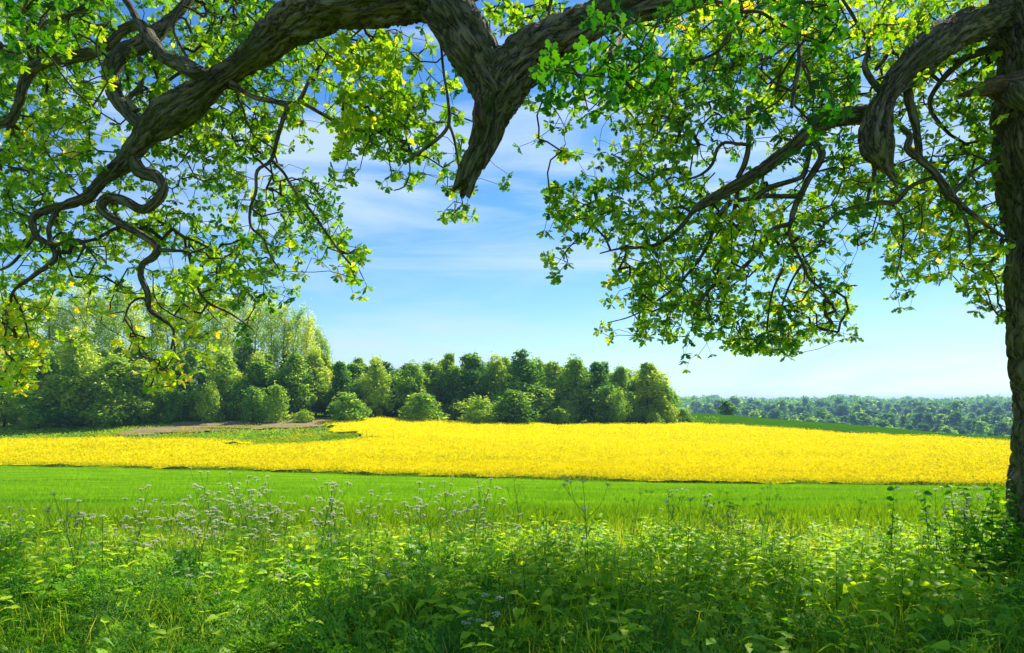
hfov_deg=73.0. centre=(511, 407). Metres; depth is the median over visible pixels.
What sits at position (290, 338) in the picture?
tall tree
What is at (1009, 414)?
distant tree
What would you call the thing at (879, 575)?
nettle
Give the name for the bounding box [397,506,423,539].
cow parsley
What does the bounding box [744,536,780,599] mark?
cow parsley
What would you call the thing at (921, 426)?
distant tree
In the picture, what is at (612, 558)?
nettle
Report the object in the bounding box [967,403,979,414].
distant tree
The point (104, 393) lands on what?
broadleaf tree
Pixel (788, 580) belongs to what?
nettle
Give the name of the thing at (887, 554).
nettle
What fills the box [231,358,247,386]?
broadleaf tree
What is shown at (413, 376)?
broadleaf tree
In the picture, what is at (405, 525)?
cow parsley
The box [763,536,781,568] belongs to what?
nettle
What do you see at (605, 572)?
cow parsley
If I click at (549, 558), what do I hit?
nettle
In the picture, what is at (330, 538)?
cow parsley
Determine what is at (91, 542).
cow parsley
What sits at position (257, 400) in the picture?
shrub
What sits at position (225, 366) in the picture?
broadleaf tree
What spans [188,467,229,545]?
cow parsley
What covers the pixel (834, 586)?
nettle
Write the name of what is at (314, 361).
broadleaf tree
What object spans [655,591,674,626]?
nettle
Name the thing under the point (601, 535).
nettle
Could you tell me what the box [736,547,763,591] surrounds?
nettle
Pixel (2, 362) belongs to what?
broadleaf tree
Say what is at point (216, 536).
cow parsley
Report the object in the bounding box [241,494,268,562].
cow parsley
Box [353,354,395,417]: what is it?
broadleaf tree
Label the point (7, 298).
tall tree
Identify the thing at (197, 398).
broadleaf tree
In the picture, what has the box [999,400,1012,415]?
distant tree
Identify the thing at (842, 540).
nettle
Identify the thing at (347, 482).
cow parsley
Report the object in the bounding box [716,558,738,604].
nettle
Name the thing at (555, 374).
broadleaf tree
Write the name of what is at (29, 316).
tall tree
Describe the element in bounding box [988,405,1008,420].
distant tree
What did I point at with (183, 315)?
tall tree
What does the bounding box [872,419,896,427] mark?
distant tree
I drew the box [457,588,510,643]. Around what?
cow parsley
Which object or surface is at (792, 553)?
nettle
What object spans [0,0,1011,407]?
sky
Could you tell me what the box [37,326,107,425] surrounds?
broadleaf tree
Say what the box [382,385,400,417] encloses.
shrub
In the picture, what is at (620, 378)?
broadleaf tree
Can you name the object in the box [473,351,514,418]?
broadleaf tree
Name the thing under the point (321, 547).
cow parsley
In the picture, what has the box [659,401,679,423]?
shrub
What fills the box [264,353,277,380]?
broadleaf tree
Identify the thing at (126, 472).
green field
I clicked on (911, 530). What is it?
nettle
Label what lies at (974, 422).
distant tree
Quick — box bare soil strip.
[112,416,336,434]
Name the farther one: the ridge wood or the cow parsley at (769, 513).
the ridge wood
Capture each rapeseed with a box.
[14,423,375,443]
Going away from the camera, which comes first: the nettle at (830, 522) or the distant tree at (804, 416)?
the nettle at (830, 522)
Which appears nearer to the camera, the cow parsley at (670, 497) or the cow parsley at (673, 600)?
the cow parsley at (673, 600)
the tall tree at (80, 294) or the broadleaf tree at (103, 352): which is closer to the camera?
the broadleaf tree at (103, 352)
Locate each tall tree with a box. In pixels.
[0,283,17,352]
[11,295,43,352]
[28,289,68,354]
[47,292,76,353]
[56,284,99,345]
[75,287,117,354]
[94,273,134,355]
[109,285,148,349]
[126,281,167,357]
[147,278,186,356]
[156,282,201,364]
[180,294,215,381]
[199,286,229,363]
[211,288,239,356]
[225,284,263,371]
[235,288,270,356]
[254,297,284,366]
[260,298,297,370]
[277,299,309,355]
[296,311,320,360]
[307,323,327,351]
[316,331,335,414]
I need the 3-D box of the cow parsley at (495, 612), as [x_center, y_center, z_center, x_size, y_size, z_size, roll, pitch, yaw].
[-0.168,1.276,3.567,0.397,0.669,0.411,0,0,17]
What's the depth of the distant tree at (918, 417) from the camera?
437.22 m
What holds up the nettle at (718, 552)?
on the ground at (311, 428)
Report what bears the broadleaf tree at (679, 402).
on the ground at (311, 428)
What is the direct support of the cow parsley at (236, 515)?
on the ground at (311, 428)
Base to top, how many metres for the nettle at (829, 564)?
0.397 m
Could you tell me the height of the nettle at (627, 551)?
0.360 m
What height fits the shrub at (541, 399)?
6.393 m
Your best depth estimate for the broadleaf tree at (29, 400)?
89.99 m
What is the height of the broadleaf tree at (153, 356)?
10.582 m
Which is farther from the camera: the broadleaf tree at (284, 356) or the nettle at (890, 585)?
the broadleaf tree at (284, 356)
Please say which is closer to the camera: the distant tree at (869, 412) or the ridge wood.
the distant tree at (869, 412)
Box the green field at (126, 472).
[0,465,1005,543]
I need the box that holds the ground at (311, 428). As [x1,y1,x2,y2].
[0,411,1009,652]
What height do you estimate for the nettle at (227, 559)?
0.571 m
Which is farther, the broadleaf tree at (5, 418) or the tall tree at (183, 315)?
the tall tree at (183, 315)
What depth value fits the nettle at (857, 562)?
5.53 m
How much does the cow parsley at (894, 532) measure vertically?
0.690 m
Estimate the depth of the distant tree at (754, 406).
587.03 m
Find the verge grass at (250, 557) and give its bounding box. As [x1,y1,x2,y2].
[0,511,1023,652]
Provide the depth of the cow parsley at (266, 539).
6.30 m
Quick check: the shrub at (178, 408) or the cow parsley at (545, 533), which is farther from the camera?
the shrub at (178, 408)
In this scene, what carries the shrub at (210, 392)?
on the bare soil strip
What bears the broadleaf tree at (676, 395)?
on the ground at (311, 428)
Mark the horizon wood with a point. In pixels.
(840, 395)
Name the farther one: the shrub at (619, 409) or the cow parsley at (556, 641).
the shrub at (619, 409)
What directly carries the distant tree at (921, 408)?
on the ground at (311, 428)
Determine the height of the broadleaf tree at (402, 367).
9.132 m
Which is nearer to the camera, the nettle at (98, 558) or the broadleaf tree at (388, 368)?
the nettle at (98, 558)
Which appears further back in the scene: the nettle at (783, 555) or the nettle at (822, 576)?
the nettle at (783, 555)
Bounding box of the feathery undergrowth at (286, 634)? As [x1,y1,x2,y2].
[0,516,1023,652]
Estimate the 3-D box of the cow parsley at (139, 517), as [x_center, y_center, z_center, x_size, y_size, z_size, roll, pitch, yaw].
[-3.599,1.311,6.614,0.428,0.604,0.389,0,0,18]
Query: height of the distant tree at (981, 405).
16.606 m
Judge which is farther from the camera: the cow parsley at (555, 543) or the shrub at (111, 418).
the shrub at (111, 418)
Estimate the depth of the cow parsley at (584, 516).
5.96 m
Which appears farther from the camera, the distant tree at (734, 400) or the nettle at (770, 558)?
the distant tree at (734, 400)
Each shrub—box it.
[12,406,59,428]
[48,402,88,427]
[52,382,110,424]
[76,393,141,426]
[118,394,148,424]
[149,393,170,421]
[159,385,190,421]
[195,379,224,421]
[219,384,251,420]
[237,386,269,421]
[257,380,293,421]
[290,410,314,422]
[322,392,371,421]
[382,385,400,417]
[393,390,449,420]
[445,398,465,419]
[453,395,509,422]
[482,389,518,420]
[487,388,544,423]
[516,385,566,422]
[545,406,574,424]
[549,397,580,422]
[584,382,629,422]
[604,385,633,423]
[621,398,642,422]
[644,411,663,423]
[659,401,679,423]
[673,408,693,421]
[885,479,1023,590]
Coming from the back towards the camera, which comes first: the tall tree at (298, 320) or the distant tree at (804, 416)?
the distant tree at (804, 416)
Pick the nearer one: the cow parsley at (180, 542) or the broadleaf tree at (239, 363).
the cow parsley at (180, 542)
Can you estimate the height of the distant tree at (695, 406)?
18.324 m
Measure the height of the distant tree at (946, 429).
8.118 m
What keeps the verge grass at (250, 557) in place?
on the ground at (311, 428)
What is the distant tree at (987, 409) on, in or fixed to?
on the ground at (311, 428)
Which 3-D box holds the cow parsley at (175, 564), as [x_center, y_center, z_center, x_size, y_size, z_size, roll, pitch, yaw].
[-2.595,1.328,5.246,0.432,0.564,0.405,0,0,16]
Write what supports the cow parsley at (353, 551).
on the ground at (311, 428)
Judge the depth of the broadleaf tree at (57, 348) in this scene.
105.89 m
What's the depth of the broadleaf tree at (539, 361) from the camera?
116.03 m
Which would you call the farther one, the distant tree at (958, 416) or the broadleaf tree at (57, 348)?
the distant tree at (958, 416)
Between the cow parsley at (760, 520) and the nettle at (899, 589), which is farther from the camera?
the cow parsley at (760, 520)
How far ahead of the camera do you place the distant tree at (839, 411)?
556.84 m
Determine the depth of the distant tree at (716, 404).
678.40 m
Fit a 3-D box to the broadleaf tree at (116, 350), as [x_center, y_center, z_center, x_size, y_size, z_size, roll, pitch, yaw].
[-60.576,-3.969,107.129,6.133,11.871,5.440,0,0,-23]
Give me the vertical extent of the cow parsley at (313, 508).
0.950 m
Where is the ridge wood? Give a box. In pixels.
[674,395,1010,411]
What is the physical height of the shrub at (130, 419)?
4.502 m
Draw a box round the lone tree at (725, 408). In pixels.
[716,398,736,415]
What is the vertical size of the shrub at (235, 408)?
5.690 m
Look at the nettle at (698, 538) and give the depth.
5.84 m
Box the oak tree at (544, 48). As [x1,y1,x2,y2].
[0,0,1023,588]
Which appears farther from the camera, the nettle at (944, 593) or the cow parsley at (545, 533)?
the cow parsley at (545, 533)
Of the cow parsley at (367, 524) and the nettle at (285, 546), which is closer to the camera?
the nettle at (285, 546)
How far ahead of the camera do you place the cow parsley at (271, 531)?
6.55 m
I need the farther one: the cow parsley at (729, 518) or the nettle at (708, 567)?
the cow parsley at (729, 518)
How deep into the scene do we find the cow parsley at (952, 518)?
6.98 m
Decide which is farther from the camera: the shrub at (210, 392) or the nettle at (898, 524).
the shrub at (210, 392)
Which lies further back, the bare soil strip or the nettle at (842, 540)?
the bare soil strip
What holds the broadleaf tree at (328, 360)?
on the ground at (311, 428)
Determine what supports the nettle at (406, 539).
on the ground at (311, 428)
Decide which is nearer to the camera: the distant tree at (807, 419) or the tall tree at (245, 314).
the tall tree at (245, 314)
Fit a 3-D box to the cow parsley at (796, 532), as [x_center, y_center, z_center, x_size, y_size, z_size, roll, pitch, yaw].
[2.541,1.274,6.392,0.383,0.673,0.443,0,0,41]
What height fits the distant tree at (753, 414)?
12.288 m
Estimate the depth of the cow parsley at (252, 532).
6.58 m
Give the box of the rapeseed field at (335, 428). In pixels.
[0,417,1010,485]
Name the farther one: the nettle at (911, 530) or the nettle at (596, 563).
the nettle at (911, 530)
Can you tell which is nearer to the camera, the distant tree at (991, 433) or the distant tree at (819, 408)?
the distant tree at (991, 433)
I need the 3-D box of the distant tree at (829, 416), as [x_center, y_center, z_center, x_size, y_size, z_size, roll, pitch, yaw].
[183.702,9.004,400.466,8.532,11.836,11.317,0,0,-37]
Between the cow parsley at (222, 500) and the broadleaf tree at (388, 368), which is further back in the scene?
the broadleaf tree at (388, 368)
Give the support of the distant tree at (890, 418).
on the ground at (311, 428)
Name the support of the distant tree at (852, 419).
on the ground at (311, 428)
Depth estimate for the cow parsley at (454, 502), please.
6.79 m
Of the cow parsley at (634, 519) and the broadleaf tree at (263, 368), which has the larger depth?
the broadleaf tree at (263, 368)
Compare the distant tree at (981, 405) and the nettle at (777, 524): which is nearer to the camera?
the nettle at (777, 524)
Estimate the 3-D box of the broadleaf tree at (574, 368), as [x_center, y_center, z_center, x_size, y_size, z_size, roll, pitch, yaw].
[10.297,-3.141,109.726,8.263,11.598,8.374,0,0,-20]
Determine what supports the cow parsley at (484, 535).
on the ground at (311, 428)
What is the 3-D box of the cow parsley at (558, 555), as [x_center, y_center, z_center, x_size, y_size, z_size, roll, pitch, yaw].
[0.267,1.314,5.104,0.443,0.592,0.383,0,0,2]
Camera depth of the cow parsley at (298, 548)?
5.44 m
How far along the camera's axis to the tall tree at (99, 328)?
111.75 m
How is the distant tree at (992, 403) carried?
on the ground at (311, 428)
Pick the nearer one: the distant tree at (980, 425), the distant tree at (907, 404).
the distant tree at (980, 425)
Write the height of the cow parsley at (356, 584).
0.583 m
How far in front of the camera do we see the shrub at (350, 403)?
93.74 m
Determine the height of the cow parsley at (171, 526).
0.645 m
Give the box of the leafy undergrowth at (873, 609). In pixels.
[0,508,1023,652]
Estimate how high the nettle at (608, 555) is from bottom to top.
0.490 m
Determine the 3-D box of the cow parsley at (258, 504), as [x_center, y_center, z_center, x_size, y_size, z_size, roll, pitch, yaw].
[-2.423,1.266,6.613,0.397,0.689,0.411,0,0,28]
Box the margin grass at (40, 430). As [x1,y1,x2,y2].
[0,413,719,445]
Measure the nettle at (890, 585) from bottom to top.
0.586 m
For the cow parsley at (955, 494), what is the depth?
6.66 m
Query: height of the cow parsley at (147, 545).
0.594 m
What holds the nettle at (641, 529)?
on the ground at (311, 428)
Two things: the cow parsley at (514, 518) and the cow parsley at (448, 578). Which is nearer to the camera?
the cow parsley at (448, 578)
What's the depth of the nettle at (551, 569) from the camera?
5.55 m
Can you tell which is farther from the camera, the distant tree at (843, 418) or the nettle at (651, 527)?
the distant tree at (843, 418)
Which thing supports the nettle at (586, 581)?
on the ground at (311, 428)
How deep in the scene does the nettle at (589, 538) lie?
6.25 m
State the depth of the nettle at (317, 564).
5.02 m
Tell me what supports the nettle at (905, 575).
on the ground at (311, 428)
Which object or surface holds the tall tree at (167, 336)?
on the ground at (311, 428)
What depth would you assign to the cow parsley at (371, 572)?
4.76 m
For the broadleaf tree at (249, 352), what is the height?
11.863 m
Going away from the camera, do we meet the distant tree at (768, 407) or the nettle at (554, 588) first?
the nettle at (554, 588)
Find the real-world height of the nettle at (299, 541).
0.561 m
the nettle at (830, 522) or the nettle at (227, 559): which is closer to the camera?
the nettle at (227, 559)
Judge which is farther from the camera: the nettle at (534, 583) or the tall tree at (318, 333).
the tall tree at (318, 333)
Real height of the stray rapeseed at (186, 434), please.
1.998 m
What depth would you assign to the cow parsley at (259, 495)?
6.72 m
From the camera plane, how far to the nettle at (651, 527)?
7.61 m
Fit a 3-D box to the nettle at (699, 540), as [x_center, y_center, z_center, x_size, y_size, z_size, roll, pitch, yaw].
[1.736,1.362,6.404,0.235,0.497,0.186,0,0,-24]
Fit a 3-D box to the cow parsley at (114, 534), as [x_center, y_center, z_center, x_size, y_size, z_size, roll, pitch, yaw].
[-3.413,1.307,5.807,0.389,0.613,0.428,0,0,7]
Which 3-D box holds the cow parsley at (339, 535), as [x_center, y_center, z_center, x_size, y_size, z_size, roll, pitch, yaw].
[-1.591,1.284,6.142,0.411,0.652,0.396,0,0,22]
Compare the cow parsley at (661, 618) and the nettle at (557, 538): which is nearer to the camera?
the cow parsley at (661, 618)
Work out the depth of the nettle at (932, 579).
5.00 m
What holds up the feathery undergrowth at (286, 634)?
on the ground at (311, 428)
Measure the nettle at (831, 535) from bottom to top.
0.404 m
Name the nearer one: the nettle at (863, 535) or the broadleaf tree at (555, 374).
the nettle at (863, 535)
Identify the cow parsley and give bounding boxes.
[0,506,28,560]
[0,523,27,573]
[36,492,99,576]
[49,512,95,584]
[65,578,122,645]
[74,513,129,584]
[74,569,129,642]
[89,526,132,565]
[90,599,147,652]
[105,587,157,652]
[117,484,161,556]
[119,520,149,577]
[120,516,158,574]
[125,510,157,554]
[140,540,178,589]
[148,525,189,584]
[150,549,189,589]
[155,502,184,547]
[159,502,184,544]
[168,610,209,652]
[169,498,214,575]
[169,515,201,582]
[175,567,220,640]
[176,507,225,603]
[186,483,210,534]
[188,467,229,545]
[189,510,221,574]
[198,483,227,545]
[200,500,240,573]
[202,496,238,557]
[206,498,236,553]
[213,522,244,586]
[220,471,267,548]
[226,490,259,553]
[228,482,268,558]
[234,480,267,540]
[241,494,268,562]
[241,513,267,576]
[242,503,272,559]
[243,504,270,542]
[247,514,287,582]
[250,509,286,570]
[252,489,288,553]
[252,516,282,558]
[252,546,289,593]
[254,552,283,577]
[255,475,294,546]
[267,502,295,548]
[270,508,309,564]
[271,509,305,557]
[271,560,316,604]
[282,530,315,582]
[295,541,331,589]
[300,481,343,563]
[301,583,329,599]
[303,523,335,564]
[309,478,351,560]
[310,481,352,558]
[311,496,340,559]
[311,518,350,595]
[316,507,354,584]
[325,518,367,593]
[327,518,350,555]
[338,568,376,610]
[351,501,383,549]
[352,486,384,558]
[353,560,389,630]
[354,525,392,586]
[362,492,391,544]
[378,558,407,592]
[394,509,430,565]
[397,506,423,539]
[397,536,425,574]
[401,481,444,554]
[409,488,451,564]
[428,477,456,541]
[433,491,462,562]
[442,512,466,561]
[443,572,493,636]
[444,496,475,549]
[450,485,482,550]
[457,492,491,549]
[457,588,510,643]
[458,475,499,535]
[461,592,501,652]
[462,500,484,543]
[462,523,498,567]
[471,482,497,543]
[471,518,495,550]
[481,486,512,540]
[498,512,528,553]
[501,500,524,538]
[502,544,535,585]
[503,479,533,541]
[506,558,540,604]
[521,536,551,574]
[528,511,563,574]
[530,520,557,554]
[532,546,566,604]
[534,501,559,546]
[535,630,585,652]
[544,530,576,582]
[545,575,587,632]
[554,527,591,580]
[560,475,612,579]
[600,561,638,615]
[621,490,656,562]
[634,597,686,645]
[637,615,678,648]
[647,584,696,649]
[651,492,686,563]
[656,488,688,542]
[661,493,713,586]
[669,494,695,556]
[669,507,694,544]
[671,568,721,636]
[675,610,723,651]
[692,490,740,574]
[708,513,733,541]
[711,492,747,565]
[717,498,741,543]
[718,516,741,547]
[724,515,755,561]
[725,511,751,553]
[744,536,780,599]
[748,495,780,557]
[754,484,786,538]
[758,508,786,555]
[771,509,805,564]
[771,557,811,622]
[836,499,869,559]
[867,526,900,558]
[874,508,908,562]
[876,617,931,651]
[912,489,940,533]
[914,485,957,556]
[930,525,962,564]
[935,547,977,597]
[940,499,969,544]
[942,491,998,585]
[943,498,983,574]
[950,501,988,547]
[953,485,982,528]
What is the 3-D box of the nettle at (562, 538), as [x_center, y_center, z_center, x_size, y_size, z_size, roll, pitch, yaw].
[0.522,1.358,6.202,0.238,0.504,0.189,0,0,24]
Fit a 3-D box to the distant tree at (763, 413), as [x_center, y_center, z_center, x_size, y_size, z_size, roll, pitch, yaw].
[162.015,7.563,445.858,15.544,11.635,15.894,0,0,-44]
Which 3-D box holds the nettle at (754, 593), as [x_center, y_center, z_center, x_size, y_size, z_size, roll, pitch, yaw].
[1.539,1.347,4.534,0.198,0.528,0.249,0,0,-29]
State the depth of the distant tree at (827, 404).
707.75 m
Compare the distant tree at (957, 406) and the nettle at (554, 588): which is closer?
the nettle at (554, 588)
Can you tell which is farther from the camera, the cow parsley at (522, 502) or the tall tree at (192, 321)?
the tall tree at (192, 321)
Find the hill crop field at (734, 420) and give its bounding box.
[677,413,1009,439]
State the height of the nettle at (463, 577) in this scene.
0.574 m
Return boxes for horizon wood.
[675,393,1011,401]
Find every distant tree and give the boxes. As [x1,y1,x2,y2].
[684,399,703,412]
[697,403,717,413]
[709,398,723,413]
[726,395,744,410]
[732,407,743,415]
[739,405,755,416]
[742,398,758,406]
[745,401,763,412]
[745,403,761,415]
[748,410,760,417]
[758,410,771,418]
[761,404,771,416]
[765,408,783,419]
[769,403,778,412]
[775,397,789,417]
[787,403,795,418]
[787,406,809,418]
[795,413,816,420]
[797,395,811,410]
[805,404,813,417]
[805,416,818,421]
[810,406,830,414]
[811,398,826,411]
[812,408,824,418]
[813,399,831,408]
[815,418,827,422]
[817,410,840,421]
[824,413,835,420]
[825,418,839,423]
[829,402,852,418]
[830,396,848,408]
[836,415,849,422]
[847,412,862,424]
[849,410,878,425]
[850,402,862,418]
[851,400,871,412]
[863,409,879,418]
[864,398,882,411]
[870,411,898,426]
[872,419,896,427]
[874,401,883,413]
[883,403,893,410]
[890,407,899,421]
[893,403,902,416]
[897,414,911,428]
[900,408,911,421]
[901,398,916,410]
[902,401,927,411]
[904,412,916,427]
[904,423,915,429]
[909,412,924,429]
[910,404,934,419]
[912,422,930,431]
[921,411,935,429]
[924,404,938,419]
[926,402,941,410]
[930,414,947,429]
[931,407,954,419]
[931,422,954,431]
[938,425,957,433]
[940,414,959,427]
[946,401,966,419]
[946,410,965,429]
[954,426,968,434]
[957,399,970,415]
[961,419,972,432]
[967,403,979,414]
[967,412,977,419]
[968,420,988,431]
[969,417,979,434]
[970,401,984,411]
[971,421,988,434]
[974,408,984,417]
[975,414,992,424]
[978,403,995,417]
[981,401,1000,409]
[984,424,999,433]
[984,429,993,435]
[987,414,1002,426]
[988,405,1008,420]
[990,420,1010,435]
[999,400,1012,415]
[1002,414,1012,427]
[1005,411,1012,423]
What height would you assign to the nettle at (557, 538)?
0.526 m
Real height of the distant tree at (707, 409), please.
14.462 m
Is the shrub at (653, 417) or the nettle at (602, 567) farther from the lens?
the shrub at (653, 417)
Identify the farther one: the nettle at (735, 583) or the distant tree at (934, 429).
the distant tree at (934, 429)
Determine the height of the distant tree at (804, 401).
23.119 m
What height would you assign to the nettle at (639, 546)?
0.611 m
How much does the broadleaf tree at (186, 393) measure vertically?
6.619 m
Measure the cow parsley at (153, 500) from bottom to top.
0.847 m
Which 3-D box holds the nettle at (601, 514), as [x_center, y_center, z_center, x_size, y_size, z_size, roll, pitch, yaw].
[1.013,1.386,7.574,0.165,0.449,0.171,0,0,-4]
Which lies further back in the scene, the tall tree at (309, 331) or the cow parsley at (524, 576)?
the tall tree at (309, 331)
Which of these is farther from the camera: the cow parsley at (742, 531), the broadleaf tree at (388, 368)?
the broadleaf tree at (388, 368)
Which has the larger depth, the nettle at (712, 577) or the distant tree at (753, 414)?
the distant tree at (753, 414)
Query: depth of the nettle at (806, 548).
6.63 m
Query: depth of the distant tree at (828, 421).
348.47 m
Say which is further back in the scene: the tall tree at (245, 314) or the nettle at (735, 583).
the tall tree at (245, 314)
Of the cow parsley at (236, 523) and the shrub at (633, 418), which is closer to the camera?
the cow parsley at (236, 523)
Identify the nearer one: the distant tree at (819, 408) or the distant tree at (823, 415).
the distant tree at (823, 415)
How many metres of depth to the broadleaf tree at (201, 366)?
105.87 m
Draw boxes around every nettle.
[51,539,69,572]
[53,521,66,549]
[93,540,113,580]
[100,516,117,548]
[101,524,114,544]
[216,533,237,590]
[262,548,288,595]
[265,571,286,617]
[266,535,292,587]
[291,525,311,564]
[294,555,321,595]
[306,563,320,603]
[384,543,396,563]
[399,527,411,558]
[411,527,428,559]
[454,562,480,604]
[500,549,521,589]
[506,518,522,542]
[514,543,524,574]
[514,566,536,613]
[518,515,534,542]
[520,551,540,586]
[523,524,536,547]
[525,566,546,621]
[527,523,539,558]
[534,540,565,610]
[537,526,551,561]
[538,569,564,620]
[549,547,560,576]
[551,524,568,559]
[552,555,578,605]
[553,552,574,602]
[558,530,575,566]
[574,544,604,603]
[580,522,604,566]
[582,532,596,555]
[585,526,606,580]
[585,548,605,592]
[596,546,615,584]
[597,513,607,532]
[599,557,609,585]
[608,547,624,591]
[609,549,625,571]
[610,529,621,550]
[610,554,629,596]
[612,547,641,604]
[620,560,637,596]
[624,539,635,565]
[629,553,654,598]
[632,517,647,540]
[634,535,665,591]
[639,565,663,616]
[644,524,660,559]
[649,517,659,542]
[653,560,675,596]
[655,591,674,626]
[659,526,671,563]
[663,550,677,578]
[666,528,686,581]
[685,536,716,592]
[687,529,716,584]
[690,535,704,571]
[690,546,723,609]
[692,528,702,563]
[695,537,715,569]
[698,554,717,605]
[707,563,720,602]
[710,539,725,581]
[711,536,727,585]
[715,538,728,570]
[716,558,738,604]
[718,555,732,578]
[723,560,742,612]
[734,573,765,610]
[736,513,752,549]
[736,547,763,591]
[738,549,758,598]
[740,528,753,557]
[753,554,772,591]
[753,562,767,608]
[758,538,783,587]
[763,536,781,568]
[771,523,786,554]
[771,566,792,625]
[776,535,798,593]
[778,537,802,589]
[781,529,801,562]
[795,535,805,552]
[799,536,811,559]
[803,560,823,610]
[807,523,816,548]
[813,566,828,611]
[817,526,834,565]
[817,555,834,580]
[818,532,837,568]
[823,546,850,624]
[824,516,835,544]
[824,525,835,544]
[830,566,849,614]
[837,526,851,565]
[841,541,866,571]
[847,532,873,593]
[848,545,869,569]
[849,541,868,595]
[868,555,890,598]
[869,576,883,620]
[875,541,888,566]
[876,532,892,570]
[879,561,911,631]
[882,564,914,601]
[886,557,917,632]
[888,529,914,570]
[893,514,905,536]
[895,559,936,621]
[905,540,929,598]
[910,531,932,589]
[913,533,939,591]
[918,561,944,621]
[928,564,948,625]
[930,572,962,619]
[935,543,972,613]
[936,537,960,590]
[941,561,979,616]
[944,527,962,556]
[955,581,981,618]
[961,562,991,615]
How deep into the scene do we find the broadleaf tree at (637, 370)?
124.12 m
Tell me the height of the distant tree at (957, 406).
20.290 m
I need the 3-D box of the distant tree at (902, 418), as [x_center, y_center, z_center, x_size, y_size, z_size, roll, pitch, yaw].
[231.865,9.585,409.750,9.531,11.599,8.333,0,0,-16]
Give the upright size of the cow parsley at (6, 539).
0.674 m
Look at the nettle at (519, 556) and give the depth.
5.89 m
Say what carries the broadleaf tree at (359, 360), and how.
on the ground at (311, 428)
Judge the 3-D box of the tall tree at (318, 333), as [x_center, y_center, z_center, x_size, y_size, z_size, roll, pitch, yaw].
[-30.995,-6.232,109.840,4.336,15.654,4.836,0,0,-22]
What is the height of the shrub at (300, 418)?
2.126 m
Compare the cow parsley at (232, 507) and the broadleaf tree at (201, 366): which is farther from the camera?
the broadleaf tree at (201, 366)
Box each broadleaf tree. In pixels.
[0,347,87,426]
[0,348,38,410]
[0,353,4,369]
[0,388,23,427]
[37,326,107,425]
[40,341,67,398]
[57,351,157,420]
[76,341,116,396]
[78,376,108,419]
[109,343,128,395]
[109,356,166,423]
[110,346,158,411]
[143,350,166,412]
[154,375,196,421]
[158,352,198,417]
[182,347,207,385]
[183,384,219,420]
[194,345,248,418]
[194,352,215,384]
[206,348,240,417]
[229,360,292,418]
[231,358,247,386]
[233,345,255,375]
[244,351,274,410]
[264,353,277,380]
[272,353,323,416]
[274,352,319,416]
[278,351,291,388]
[291,344,335,413]
[298,371,331,415]
[317,348,336,415]
[320,360,363,417]
[331,362,372,411]
[351,357,366,386]
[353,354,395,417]
[364,356,393,411]
[367,361,405,416]
[391,359,433,415]
[392,362,425,416]
[411,358,446,417]
[428,352,461,415]
[434,365,469,418]
[441,352,497,418]
[470,360,495,418]
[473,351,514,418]
[491,349,554,418]
[499,355,519,412]
[520,355,556,404]
[536,359,578,418]
[554,351,598,421]
[577,361,615,421]
[592,361,610,386]
[604,372,635,399]
[610,363,639,419]
[625,367,637,395]
[627,361,674,420]
[633,366,640,379]
[636,372,681,418]
[644,382,678,421]
[672,398,685,409]
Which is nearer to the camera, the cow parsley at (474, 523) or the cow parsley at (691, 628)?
the cow parsley at (691, 628)
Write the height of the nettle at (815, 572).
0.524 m
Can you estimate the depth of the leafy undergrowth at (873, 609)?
4.65 m
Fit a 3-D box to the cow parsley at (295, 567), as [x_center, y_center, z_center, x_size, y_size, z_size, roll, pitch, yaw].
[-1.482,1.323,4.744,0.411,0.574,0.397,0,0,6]
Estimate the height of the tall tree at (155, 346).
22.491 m
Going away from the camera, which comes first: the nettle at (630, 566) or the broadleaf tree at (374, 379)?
the nettle at (630, 566)
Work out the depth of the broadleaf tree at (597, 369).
109.24 m
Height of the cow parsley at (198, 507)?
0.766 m
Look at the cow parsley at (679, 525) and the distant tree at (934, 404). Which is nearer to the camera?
the cow parsley at (679, 525)
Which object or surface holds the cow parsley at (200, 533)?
on the ground at (311, 428)
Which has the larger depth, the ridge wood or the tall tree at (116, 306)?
the ridge wood
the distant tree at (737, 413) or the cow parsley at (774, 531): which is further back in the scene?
the distant tree at (737, 413)
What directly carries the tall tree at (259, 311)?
on the ground at (311, 428)
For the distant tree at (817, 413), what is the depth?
435.26 m
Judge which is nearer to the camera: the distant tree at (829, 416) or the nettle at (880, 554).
the nettle at (880, 554)
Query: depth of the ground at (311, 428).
85.06 m
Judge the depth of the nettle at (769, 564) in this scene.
5.25 m
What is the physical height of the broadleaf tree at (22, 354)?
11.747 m
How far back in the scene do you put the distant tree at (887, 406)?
704.67 m
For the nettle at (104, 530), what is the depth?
7.50 m
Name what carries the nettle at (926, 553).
on the ground at (311, 428)
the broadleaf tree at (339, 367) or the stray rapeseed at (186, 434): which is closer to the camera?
the stray rapeseed at (186, 434)
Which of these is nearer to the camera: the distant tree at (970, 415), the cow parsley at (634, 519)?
the cow parsley at (634, 519)
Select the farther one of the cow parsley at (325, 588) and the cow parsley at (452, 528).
the cow parsley at (452, 528)
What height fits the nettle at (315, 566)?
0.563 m
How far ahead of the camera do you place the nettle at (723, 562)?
5.63 m
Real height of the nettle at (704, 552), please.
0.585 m
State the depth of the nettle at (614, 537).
7.39 m
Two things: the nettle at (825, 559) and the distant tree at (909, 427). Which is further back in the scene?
the distant tree at (909, 427)
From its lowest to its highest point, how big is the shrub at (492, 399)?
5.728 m

